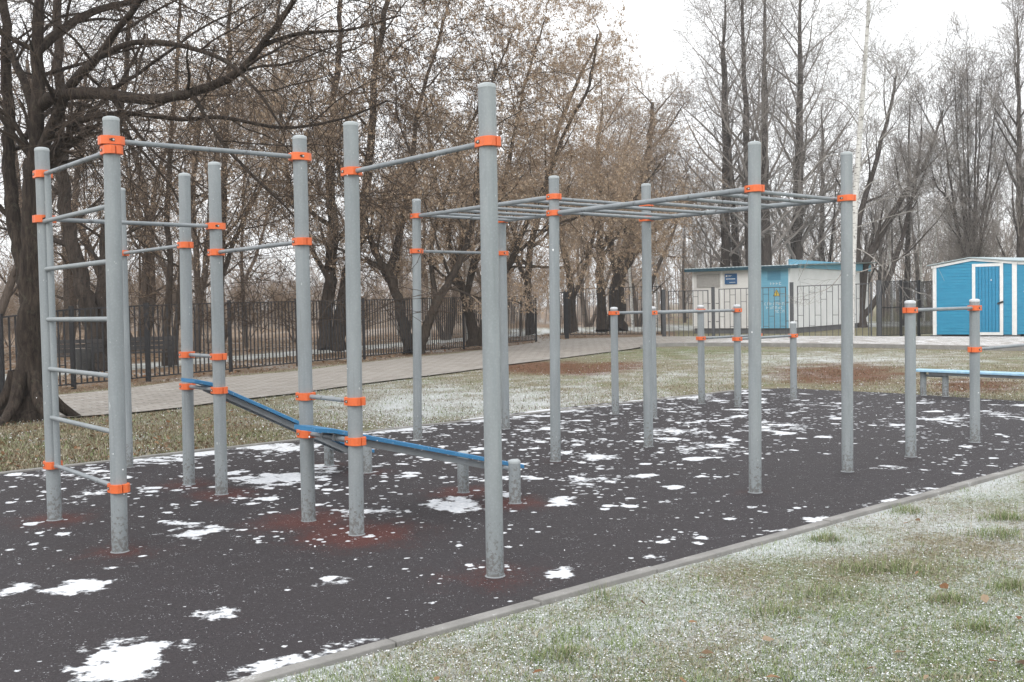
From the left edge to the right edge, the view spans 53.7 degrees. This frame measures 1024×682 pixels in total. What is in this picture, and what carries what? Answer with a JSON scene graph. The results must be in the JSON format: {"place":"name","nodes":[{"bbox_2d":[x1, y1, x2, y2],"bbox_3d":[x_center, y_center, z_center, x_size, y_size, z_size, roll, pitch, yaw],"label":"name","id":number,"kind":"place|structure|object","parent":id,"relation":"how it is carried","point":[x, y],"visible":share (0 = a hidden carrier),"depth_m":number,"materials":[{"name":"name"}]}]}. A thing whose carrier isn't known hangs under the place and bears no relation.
{"place":"outdoors","nodes":[
{"label":"outdoors","id":0,"kind":"place"},
{"bbox_2d":[131,335,175,366],"bbox_3d":[-10.890,0.319,29.979,1.750,0.963,0.595,-2,2,-21],"label":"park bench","id":1,"kind":"object","parent":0,"point":[156,344],"visible":0.51,"depth_m":29.86,"materials":[{"name":"brown wood"}]},
{"bbox_2d":[1,20,1002,591],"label":"falling snow","id":2,"kind":"structure","parent":0,"point":[347,368],"depth_m":4.31,"materials":[{"name":"snow"}]},
{"bbox_2d":[0,298,1023,681],"bbox_3d":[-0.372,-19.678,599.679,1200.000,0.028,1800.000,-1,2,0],"label":"ground","id":3,"kind":"structure","parent":0,"point":[814,356],"depth_m":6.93,"materials":[{"name":"green plant"}]},
{"bbox_2d":[0,290,18,335],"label":"shrub","id":4,"kind":"object","parent":3,"relation":"on","point":[10,317],"visible":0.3,"depth_m":42.50,"materials":[{"name":"plant"}]},
{"bbox_2d":[3,305,17,346],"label":"shrub","id":5,"kind":"object","parent":3,"relation":"on","point":[6,322],"visible":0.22,"depth_m":52.21,"materials":[{"name":"plant"}]},
{"bbox_2d":[7,157,85,305],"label":"young tree","id":6,"kind":"object","parent":3,"relation":"on","point":[56,229],"visible":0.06,"depth_m":59.43,"materials":[{"name":"plant"}]},
{"bbox_2d":[3,277,95,344],"bbox_3d":[-18.746,-1.086,41.866,4.246,3.539,4.270,1,3,40],"label":"shrub","id":7,"kind":"object","parent":3,"relation":"on","point":[58,307],"visible":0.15,"depth_m":41.45,"materials":[{"name":"plant"}]},
{"bbox_2d":[0,58,131,317],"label":"maple tree","id":8,"kind":"object","parent":3,"relation":"on","point":[8,291],"visible":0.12,"depth_m":36.61,"materials":[{"name":"plant"}]},
{"bbox_2d":[57,338,102,371],"bbox_3d":[-12.456,0.402,28.480,1.750,0.963,0.595,-2,2,-21],"label":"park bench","id":9,"kind":"object","parent":3,"relation":"on","point":[67,342],"visible":0.4,"depth_m":28.33,"materials":[{"name":"brown wood"}]},
{"bbox_2d":[0,16,161,354],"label":"maple tree","id":10,"kind":"object","parent":3,"relation":"on","point":[69,293],"visible":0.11,"depth_m":39.18,"materials":[{"name":"plant"}]},
{"bbox_2d":[75,346,94,371],"bbox_3d":[-11.681,0.514,27.628,0.458,0.750,0.458,-3,3,-39],"label":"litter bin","id":11,"kind":"object","parent":3,"relation":"on","point":[77,352],"visible":0.48,"depth_m":27.46,"materials":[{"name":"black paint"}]},
{"bbox_2d":[53,125,133,284],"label":"young tree","id":12,"kind":"object","parent":3,"relation":"on","point":[84,253],"visible":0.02,"depth_m":46.99,"materials":[{"name":"plant"}]},
{"bbox_2d":[0,0,194,370],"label":"linden tree","id":13,"kind":"object","parent":3,"relation":"on","point":[79,289],"visible":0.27,"depth_m":28.66,"materials":[{"name":"brown plant"}]},
{"bbox_2d":[54,265,163,336],"bbox_3d":[-18.114,-1.574,45.396,4.992,4.291,5.456,-2,2,-16],"label":"shrub","id":14,"kind":"object","parent":3,"relation":"on","point":[130,303],"visible":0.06,"depth_m":45.12,"materials":[{"name":"plant"}]},
{"bbox_2d":[0,3,236,351],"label":"maple tree","id":15,"kind":"object","parent":3,"relation":"on","point":[144,287],"visible":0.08,"depth_m":41.04,"materials":[{"name":"brown plant"}]},
{"bbox_2d":[121,134,171,315],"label":"young tree","id":16,"kind":"object","parent":3,"relation":"on","point":[139,284],"visible":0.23,"depth_m":41.52,"materials":[{"name":"plant"}]},
{"bbox_2d":[128,272,194,340],"bbox_3d":[-20.917,-2.040,58.562,5.308,4.424,5.338,-2,2,-16],"label":"shrub","id":17,"kind":"object","parent":3,"relation":"on","point":[160,291],"visible":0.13,"depth_m":58.24,"materials":[{"name":"plant"}]},
{"bbox_2d":[155,201,194,318],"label":"young tree","id":18,"kind":"object","parent":3,"relation":"on","point":[174,255],"visible":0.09,"depth_m":49.04,"materials":[{"name":"plant"}]},
{"bbox_2d":[85,77,283,351],"bbox_3d":[-13.560,-5.296,40.643,8.387,11.905,8.327,-1,2,-2],"label":"maple tree","id":19,"kind":"object","parent":3,"relation":"on","point":[195,259],"visible":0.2,"depth_m":40.60,"materials":[{"name":"brown plant"}]},
{"bbox_2d":[68,0,337,365],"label":"maple tree","id":20,"kind":"object","parent":3,"relation":"on","point":[169,285],"visible":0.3,"depth_m":30.51,"materials":[{"name":"brown plant"}]},
{"bbox_2d":[179,296,236,342],"bbox_3d":[-15.597,-1.097,51.420,3.103,2.667,3.392,-1,2,14],"label":"shrub","id":21,"kind":"object","parent":3,"relation":"on","point":[225,311],"visible":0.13,"depth_m":51.52,"materials":[{"name":"plant"}]},
{"bbox_2d":[148,155,290,340],"bbox_3d":[-15.772,-5.160,55.411,7.431,10.624,7.485,0,2,30],"label":"maple tree","id":22,"kind":"object","parent":3,"relation":"on","point":[246,275],"visible":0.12,"depth_m":55.42,"materials":[{"name":"plant"}]},
{"bbox_2d":[200,99,281,347],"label":"young tree","id":23,"kind":"object","parent":3,"relation":"on","point":[241,267],"visible":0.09,"depth_m":44.57,"materials":[{"name":"plant"}]},
{"bbox_2d":[204,280,290,339],"bbox_3d":[-14.550,-1.750,55.639,4.498,3.748,4.523,0,2,33],"label":"shrub","id":24,"kind":"object","parent":3,"relation":"on","point":[234,295],"visible":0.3,"depth_m":55.48,"materials":[{"name":"plant"}]},
{"bbox_2d":[135,0,369,290],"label":"maple tree","id":25,"kind":"object","parent":3,"relation":"on","point":[224,219],"visible":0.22,"depth_m":34.20,"materials":[{"name":"brown plant"}]},
{"bbox_2d":[0,295,536,393],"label":"picket fence","id":26,"kind":"object","parent":3,"relation":"on","point":[71,309],"visible":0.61,"depth_m":27.74,"materials":[{"name":"black metal"}]},
{"bbox_2d":[251,271,323,341],"bbox_3d":[-10.954,-1.678,50.536,4.444,3.820,4.858,-2,2,-28],"label":"shrub","id":27,"kind":"object","parent":3,"relation":"on","point":[277,298],"visible":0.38,"depth_m":50.56,"materials":[{"name":"plant"}]},
{"bbox_2d":[0,0,580,425],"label":"linden tree","id":28,"kind":"object","parent":3,"relation":"on","point":[22,390],"visible":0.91,"depth_m":14.61,"materials":[{"name":"brown plant"}]},
{"bbox_2d":[245,71,340,300],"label":"young tree","id":29,"kind":"object","parent":3,"relation":"on","point":[289,238],"visible":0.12,"depth_m":41.40,"materials":[{"name":"plant"}]},
{"bbox_2d":[192,0,458,351],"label":"maple tree","id":30,"kind":"object","parent":3,"relation":"on","point":[326,292],"visible":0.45,"depth_m":34.93,"materials":[{"name":"brown plant"}]},
{"bbox_2d":[318,194,378,317],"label":"young tree","id":31,"kind":"object","parent":3,"relation":"on","point":[344,262],"visible":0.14,"depth_m":45.37,"materials":[{"name":"plant"}]},
{"bbox_2d":[332,294,381,333],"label":"shrub","id":32,"kind":"object","parent":3,"relation":"on","point":[367,311],"visible":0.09,"depth_m":46.21,"materials":[{"name":"plant"}]},
{"bbox_2d":[0,388,747,473],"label":"kerb","id":33,"kind":"structure","parent":3,"relation":"on","point":[167,454],"depth_m":12.59,"materials":[{"name":"concrete"}]},
{"bbox_2d":[371,141,423,333],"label":"birch tree","id":34,"kind":"object","parent":3,"relation":"on","point":[403,240],"visible":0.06,"depth_m":59.63,"materials":[{"name":"brown plant"}]},
{"bbox_2d":[365,273,437,330],"bbox_3d":[-6.595,-2.089,58.456,4.990,3.924,4.564,-2,2,-32],"label":"shrub","id":35,"kind":"object","parent":3,"relation":"on","point":[407,295],"visible":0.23,"depth_m":58.22,"materials":[{"name":"plant"}]},
{"bbox_2d":[364,129,450,330],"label":"maple tree","id":36,"kind":"object","parent":3,"relation":"on","point":[401,289],"visible":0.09,"depth_m":59.41,"materials":[{"name":"plant"}]},
{"bbox_2d":[374,92,453,302],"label":"young tree","id":37,"kind":"object","parent":3,"relation":"on","point":[411,212],"visible":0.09,"depth_m":41.54,"materials":[{"name":"plant"}]},
{"bbox_2d":[279,0,569,353],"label":"maple tree","id":38,"kind":"object","parent":3,"relation":"on","point":[426,326],"visible":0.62,"depth_m":35.47,"materials":[{"name":"brown plant"}]},
{"bbox_2d":[403,97,455,339],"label":"birch tree","id":39,"kind":"object","parent":3,"relation":"on","point":[430,238],"visible":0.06,"depth_m":50.02,"materials":[{"name":"brown plant"}]},
{"bbox_2d":[421,287,459,330],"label":"shrub","id":40,"kind":"object","parent":3,"relation":"on","point":[443,309],"visible":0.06,"depth_m":60.62,"materials":[{"name":"plant"}]},
{"bbox_2d":[368,107,515,339],"bbox_3d":[-3.565,-5.648,49.977,6.593,11.524,7.161,-3,3,-45],"label":"maple tree","id":41,"kind":"object","parent":3,"relation":"on","point":[427,289],"visible":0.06,"depth_m":49.77,"materials":[{"name":"plant"}]},
{"bbox_2d":[440,163,480,342],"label":"young tree","id":42,"kind":"object","parent":3,"relation":"on","point":[464,262],"visible":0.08,"depth_m":45.70,"materials":[{"name":"plant"}]},
{"bbox_2d":[463,165,468,338],"bbox_3d":[-1.779,-4.286,46.295,0.257,9.040,1.593,-2,2,-29],"label":"utility pole","id":43,"kind":"object","parent":3,"relation":"on","point":[466,262],"visible":0.02,"depth_m":46.80,"materials":[{"name":"concrete"}]},
{"bbox_2d":[439,274,522,325],"bbox_3d":[-1.578,-1.921,50.968,4.574,3.932,5.000,0,2,35],"label":"shrub","id":44,"kind":"object","parent":3,"relation":"on","point":[472,288],"visible":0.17,"depth_m":50.90,"materials":[{"name":"plant"}]},
{"bbox_2d":[437,147,548,313],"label":"maple tree","id":45,"kind":"object","parent":3,"relation":"on","point":[508,256],"visible":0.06,"depth_m":53.50,"materials":[{"name":"plant"}]},
{"bbox_2d":[0,178,1015,332],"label":"distant wood","id":46,"kind":"object","parent":3,"relation":"on","point":[627,316],"visible":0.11,"depth_m":94.26,"materials":[{"name":"grey plant"}]},
{"bbox_2d":[0,388,1023,681],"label":"rubber surface","id":47,"kind":"object","parent":3,"relation":"on","point":[202,582],"visible":0.83,"depth_m":7.73,"materials":[{"name":"rubber"}]},
{"bbox_2d":[32,82,523,578],"bbox_3d":[-2.044,0.047,8.404,4.257,3.286,4.756,-1,2,0],"label":"exercise frame","id":48,"kind":"object","parent":47,"relation":"on","point":[355,443],"visible":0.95,"depth_m":7.67,"materials":[{"name":"metal"}]},
{"bbox_2d":[410,141,855,493],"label":"monkey bars","id":49,"kind":"object","parent":47,"relation":"on","point":[754,188],"visible":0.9,"depth_m":10.49,"materials":[{"name":"metal"}]},
{"bbox_2d":[608,304,797,417],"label":"parallel bars","id":50,"kind":"object","parent":47,"relation":"on","point":[737,337],"visible":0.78,"depth_m":15.67,"materials":[{"name":"metal"}]},
{"bbox_2d":[902,299,1023,457],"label":"push up bars","id":51,"kind":"object","parent":47,"relation":"on","point":[910,309],"visible":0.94,"depth_m":10.68,"materials":[{"name":"metal"}]},
{"bbox_2d":[916,368,1023,396],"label":"sit up bench","id":52,"kind":"object","parent":47,"relation":"on","point":[944,374],"visible":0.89,"depth_m":16.60,"materials":[{"name":"metal"}]},
{"bbox_2d":[0,346,1023,471],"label":"lawn grass","id":53,"kind":"structure","parent":3,"relation":"on","point":[90,458],"depth_m":16.14,"materials":[{"name":"plant"}]},
{"bbox_2d":[0,330,1023,681],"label":"fallen leaves","id":54,"kind":"object","parent":3,"relation":"on","point":[984,598],"visible":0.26,"depth_m":25.19,"materials":[{"name":"brown plant"}]},
{"bbox_2d":[358,0,698,346],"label":"maple tree","id":55,"kind":"object","parent":3,"relation":"on","point":[474,335],"visible":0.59,"depth_m":37.77,"materials":[{"name":"brown plant"}]},
{"bbox_2d":[511,196,548,335],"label":"young tree","id":56,"kind":"object","parent":3,"relation":"on","point":[522,280],"visible":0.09,"depth_m":53.55,"materials":[{"name":"plant"}]},
{"bbox_2d":[441,0,644,335],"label":"maple tree","id":57,"kind":"object","parent":3,"relation":"on","point":[595,7],"visible":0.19,"depth_m":46.57,"materials":[{"name":"brown plant"}]},
{"bbox_2d":[501,106,669,333],"bbox_3d":[3.551,-6.557,52.809,9.359,12.357,5.891,-1,2,0],"label":"maple tree","id":58,"kind":"object","parent":3,"relation":"on","point":[573,322],"visible":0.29,"depth_m":52.73,"materials":[{"name":"brown plant"}]},
{"bbox_2d":[537,190,641,326],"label":"maple tree","id":59,"kind":"object","parent":3,"relation":"on","point":[583,309],"visible":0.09,"depth_m":71.88,"materials":[{"name":"plant"}]},
{"bbox_2d":[560,286,665,338],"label":"metal gate","id":60,"kind":"structure","parent":3,"relation":"on","point":[566,315],"depth_m":46.78,"materials":[{"name":"metal"}]},
{"bbox_2d":[228,465,1023,681],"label":"kerb","id":61,"kind":"structure","parent":3,"relation":"on","point":[350,654],"depth_m":5.76,"materials":[{"name":"concrete"}]},
{"bbox_2d":[599,84,661,327],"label":"birch tree","id":62,"kind":"object","parent":3,"relation":"on","point":[631,306],"visible":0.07,"depth_m":65.93,"materials":[{"name":"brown plant"}]},
{"bbox_2d":[576,137,702,326],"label":"maple tree","id":63,"kind":"object","parent":3,"relation":"on","point":[638,322],"visible":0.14,"depth_m":69.10,"materials":[{"name":"plant"}]},
{"bbox_2d":[547,38,732,331],"bbox_3d":[6.277,-8.539,56.294,11.729,16.111,8.304,-1,2,0],"label":"maple tree","id":64,"kind":"object","parent":3,"relation":"on","point":[655,168],"visible":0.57,"depth_m":56.29,"materials":[{"name":"brown plant"}]},
{"bbox_2d":[557,53,743,330],"bbox_3d":[8.891,-8.740,59.414,13.139,16.739,8.494,-2,2,-21],"label":"maple tree","id":65,"kind":"object","parent":3,"relation":"on","point":[616,277],"visible":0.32,"depth_m":59.35,"materials":[{"name":"brown plant"}]},
{"bbox_2d":[637,147,682,325],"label":"birch tree","id":66,"kind":"object","parent":3,"relation":"on","point":[655,262],"visible":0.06,"depth_m":71.67,"materials":[{"name":"brown plant"}]},
{"bbox_2d":[651,158,718,322],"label":"linden tree","id":67,"kind":"object","parent":3,"relation":"on","point":[683,286],"visible":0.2,"depth_m":80.10,"materials":[{"name":"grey plant"}]},
{"bbox_2d":[669,151,714,275],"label":"birch tree","id":68,"kind":"object","parent":3,"relation":"on","point":[695,257],"visible":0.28,"depth_m":69.84,"materials":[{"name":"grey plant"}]},
{"bbox_2d":[674,198,745,277],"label":"willow tree","id":69,"kind":"object","parent":3,"relation":"on","point":[711,262],"visible":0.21,"depth_m":76.40,"materials":[{"name":"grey plant"}]},
{"bbox_2d":[639,0,824,266],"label":"linden tree","id":70,"kind":"object","parent":3,"relation":"on","point":[725,242],"visible":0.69,"depth_m":57.56,"materials":[{"name":"grey plant"}]},
{"bbox_2d":[651,0,824,266],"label":"linden tree","id":71,"kind":"object","parent":3,"relation":"on","point":[735,258],"visible":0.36,"depth_m":59.49,"materials":[{"name":"grey plant"}]},
{"bbox_2d":[704,160,778,266],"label":"linden tree","id":72,"kind":"object","parent":3,"relation":"on","point":[740,260],"visible":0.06,"depth_m":85.72,"materials":[{"name":"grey plant"}]},
{"bbox_2d":[653,0,836,265],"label":"linden tree","id":73,"kind":"object","parent":3,"relation":"on","point":[767,249],"visible":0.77,"depth_m":56.59,"materials":[{"name":"grey plant"}]},
{"bbox_2d":[658,0,838,267],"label":"linden tree","id":74,"kind":"object","parent":3,"relation":"on","point":[745,104],"visible":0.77,"depth_m":56.62,"materials":[{"name":"grey plant"}]},
{"bbox_2d":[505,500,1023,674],"bbox_3d":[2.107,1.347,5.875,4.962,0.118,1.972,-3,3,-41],"label":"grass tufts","id":75,"kind":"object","parent":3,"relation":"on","point":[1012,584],"visible":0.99,"depth_m":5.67,"materials":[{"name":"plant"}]},
{"bbox_2d":[668,282,871,335],"bbox_3d":[10.869,-1.192,43.379,8.696,2.587,0.192,0,2,28],"label":"metal fence","id":76,"kind":"object","parent":3,"relation":"on","point":[712,303],"visible":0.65,"depth_m":43.00,"materials":[{"name":"metal"}]},
{"bbox_2d":[684,259,876,333],"bbox_3d":[15.111,-2.431,55.577,6.062,3.836,12.534,0,3,37],"label":"substation","id":77,"kind":"object","parent":3,"relation":"on","point":[723,278],"visible":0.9,"depth_m":51.35,"materials":[{"name":"white paint"}]},
{"bbox_2d":[761,268,788,327],"bbox_3d":[12.793,-2.104,49.885,1.686,2.953,0.083,0,3,37],"label":"door","id":78,"kind":"structure","parent":77,"relation":"in","point":[769,277],"depth_m":49.76,"materials":[{"name":"blue paint"}]},
{"bbox_2d":[770,206,812,264],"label":"linden tree","id":79,"kind":"object","parent":3,"relation":"on","point":[780,255],"visible":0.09,"depth_m":79.70,"materials":[{"name":"grey plant"}]},
{"bbox_2d":[780,225,825,263],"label":"willow tree","id":80,"kind":"object","parent":3,"relation":"on","point":[809,247],"visible":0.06,"depth_m":83.81,"materials":[{"name":"grey plant"}]},
{"bbox_2d":[719,0,899,260],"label":"linden tree","id":81,"kind":"object","parent":3,"relation":"on","point":[796,252],"visible":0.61,"depth_m":58.39,"materials":[{"name":"grey plant"}]},
{"bbox_2d":[751,44,895,261],"bbox_3d":[19.395,-9.803,63.969,8.722,18.087,8.188,1,3,45],"label":"linden tree","id":82,"kind":"object","parent":3,"relation":"on","point":[822,223],"visible":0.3,"depth_m":63.50,"materials":[{"name":"grey plant"}]},
{"bbox_2d":[640,342,1023,350],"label":"kerb","id":83,"kind":"structure","parent":3,"relation":"on","point":[901,346],"depth_m":34.64,"materials":[{"name":"concrete"}]},
{"bbox_2d":[782,115,890,274],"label":"linden tree","id":84,"kind":"object","parent":3,"relation":"on","point":[831,239],"visible":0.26,"depth_m":61.44,"materials":[{"name":"grey plant"}]},
{"bbox_2d":[827,148,924,297],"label":"willow tree","id":85,"kind":"object","parent":3,"relation":"on","point":[864,249],"visible":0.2,"depth_m":67.74,"materials":[{"name":"grey plant"}]},
{"bbox_2d":[830,130,936,292],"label":"willow tree","id":86,"kind":"object","parent":3,"relation":"on","point":[883,271],"visible":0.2,"depth_m":71.36,"materials":[{"name":"grey plant"}]},
{"bbox_2d":[861,108,922,321],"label":"birch tree","id":87,"kind":"object","parent":3,"relation":"on","point":[889,255],"visible":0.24,"depth_m":69.52,"materials":[{"name":"grey plant"}]},
{"bbox_2d":[768,0,1023,339],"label":"birch tree","id":88,"kind":"object","parent":3,"relation":"on","point":[860,131],"visible":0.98,"depth_m":37.21,"materials":[{"name":"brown plant"}]},
{"bbox_2d":[808,29,984,327],"bbox_3d":[22.081,-9.352,57.819,10.538,17.196,6.773,-1,2,0],"label":"willow tree","id":89,"kind":"object","parent":3,"relation":"on","point":[880,231],"visible":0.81,"depth_m":57.56,"materials":[{"name":"grey plant"}]},
{"bbox_2d":[876,280,932,335],"bbox_3d":[16.752,-1.288,42.892,3.839,2.592,0.236,-2,2,-31],"label":"dark fence","id":90,"kind":"object","parent":3,"relation":"on","point":[880,321],"visible":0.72,"depth_m":42.67,"materials":[{"name":"black metal"}]},
{"bbox_2d":[879,82,942,325],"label":"linden tree","id":91,"kind":"object","parent":3,"relation":"on","point":[908,267],"visible":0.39,"depth_m":59.76,"materials":[{"name":"grey plant"}]},
{"bbox_2d":[862,124,959,289],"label":"linden tree","id":92,"kind":"object","parent":3,"relation":"on","point":[917,273],"visible":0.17,"depth_m":81.98,"materials":[{"name":"grey plant"}]},
{"bbox_2d":[884,113,955,324],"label":"birch tree","id":93,"kind":"object","parent":3,"relation":"on","point":[919,251],"visible":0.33,"depth_m":59.99,"materials":[{"name":"grey plant"}]},
{"bbox_2d":[911,136,960,280],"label":"birch tree","id":94,"kind":"object","parent":3,"relation":"on","point":[936,238],"visible":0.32,"depth_m":65.86,"materials":[{"name":"grey plant"}]},
{"bbox_2d":[917,136,964,260],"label":"birch tree","id":95,"kind":"object","parent":3,"relation":"on","point":[940,209],"visible":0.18,"depth_m":72.29,"materials":[{"name":"grey plant"}]},
{"bbox_2d":[912,189,971,283],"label":"linden tree","id":96,"kind":"object","parent":3,"relation":"on","point":[941,238],"visible":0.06,"depth_m":87.78,"materials":[{"name":"grey plant"}]},
{"bbox_2d":[894,4,1023,274],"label":"willow tree","id":97,"kind":"object","parent":3,"relation":"on","point":[963,245],"visible":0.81,"depth_m":57.23,"materials":[{"name":"grey plant"}]},
{"bbox_2d":[921,173,1012,259],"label":"willow tree","id":98,"kind":"object","parent":3,"relation":"on","point":[978,229],"visible":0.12,"depth_m":71.31,"materials":[{"name":"grey plant"}]},
{"bbox_2d":[927,257,1023,336],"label":"shed","id":99,"kind":"structure","parent":3,"relation":"on","point":[995,285],"depth_m":40.18,"materials":[{"name":"blue paint"}]},
{"bbox_2d":[972,263,1002,334],"bbox_3d":[18.829,-1.648,40.063,1.145,2.842,0.069,0,2,32],"label":"door","id":100,"kind":"structure","parent":99,"relation":"in","point":[983,271],"depth_m":40.04,"materials":[{"name":"blue paint"}]},
{"bbox_2d":[967,0,1023,257],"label":"linden tree","id":101,"kind":"object","parent":3,"relation":"on","point":[1018,182],"visible":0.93,"depth_m":55.74,"materials":[{"name":"grey plant"}]},
{"bbox_2d":[978,131,1023,256],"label":"birch tree","id":102,"kind":"object","parent":3,"relation":"on","point":[1002,210],"visible":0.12,"depth_m":67.24,"materials":[{"name":"grey plant"}]},
{"bbox_2d":[985,203,1016,256],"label":"willow tree","id":103,"kind":"object","parent":3,"relation":"on","point":[1005,240],"visible":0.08,"depth_m":75.17,"materials":[{"name":"grey plant"}]},
{"bbox_2d":[996,182,1023,255],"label":"willow tree","id":104,"kind":"object","parent":3,"relation":"on","point":[1010,226],"visible":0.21,"depth_m":66.70,"materials":[{"name":"grey plant"}]},
{"bbox_2d":[0,0,1023,310],"label":"sky","id":105,"kind":"structure","parent":0,"point":[646,15],"materials":[{"name":"white"}]},
{"bbox_2d":[59,336,1023,416],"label":"path","id":106,"kind":"structure","parent":0,"point":[154,397],"depth_m":26.70,"materials":[{"name":"grey concrete"}]}
]}

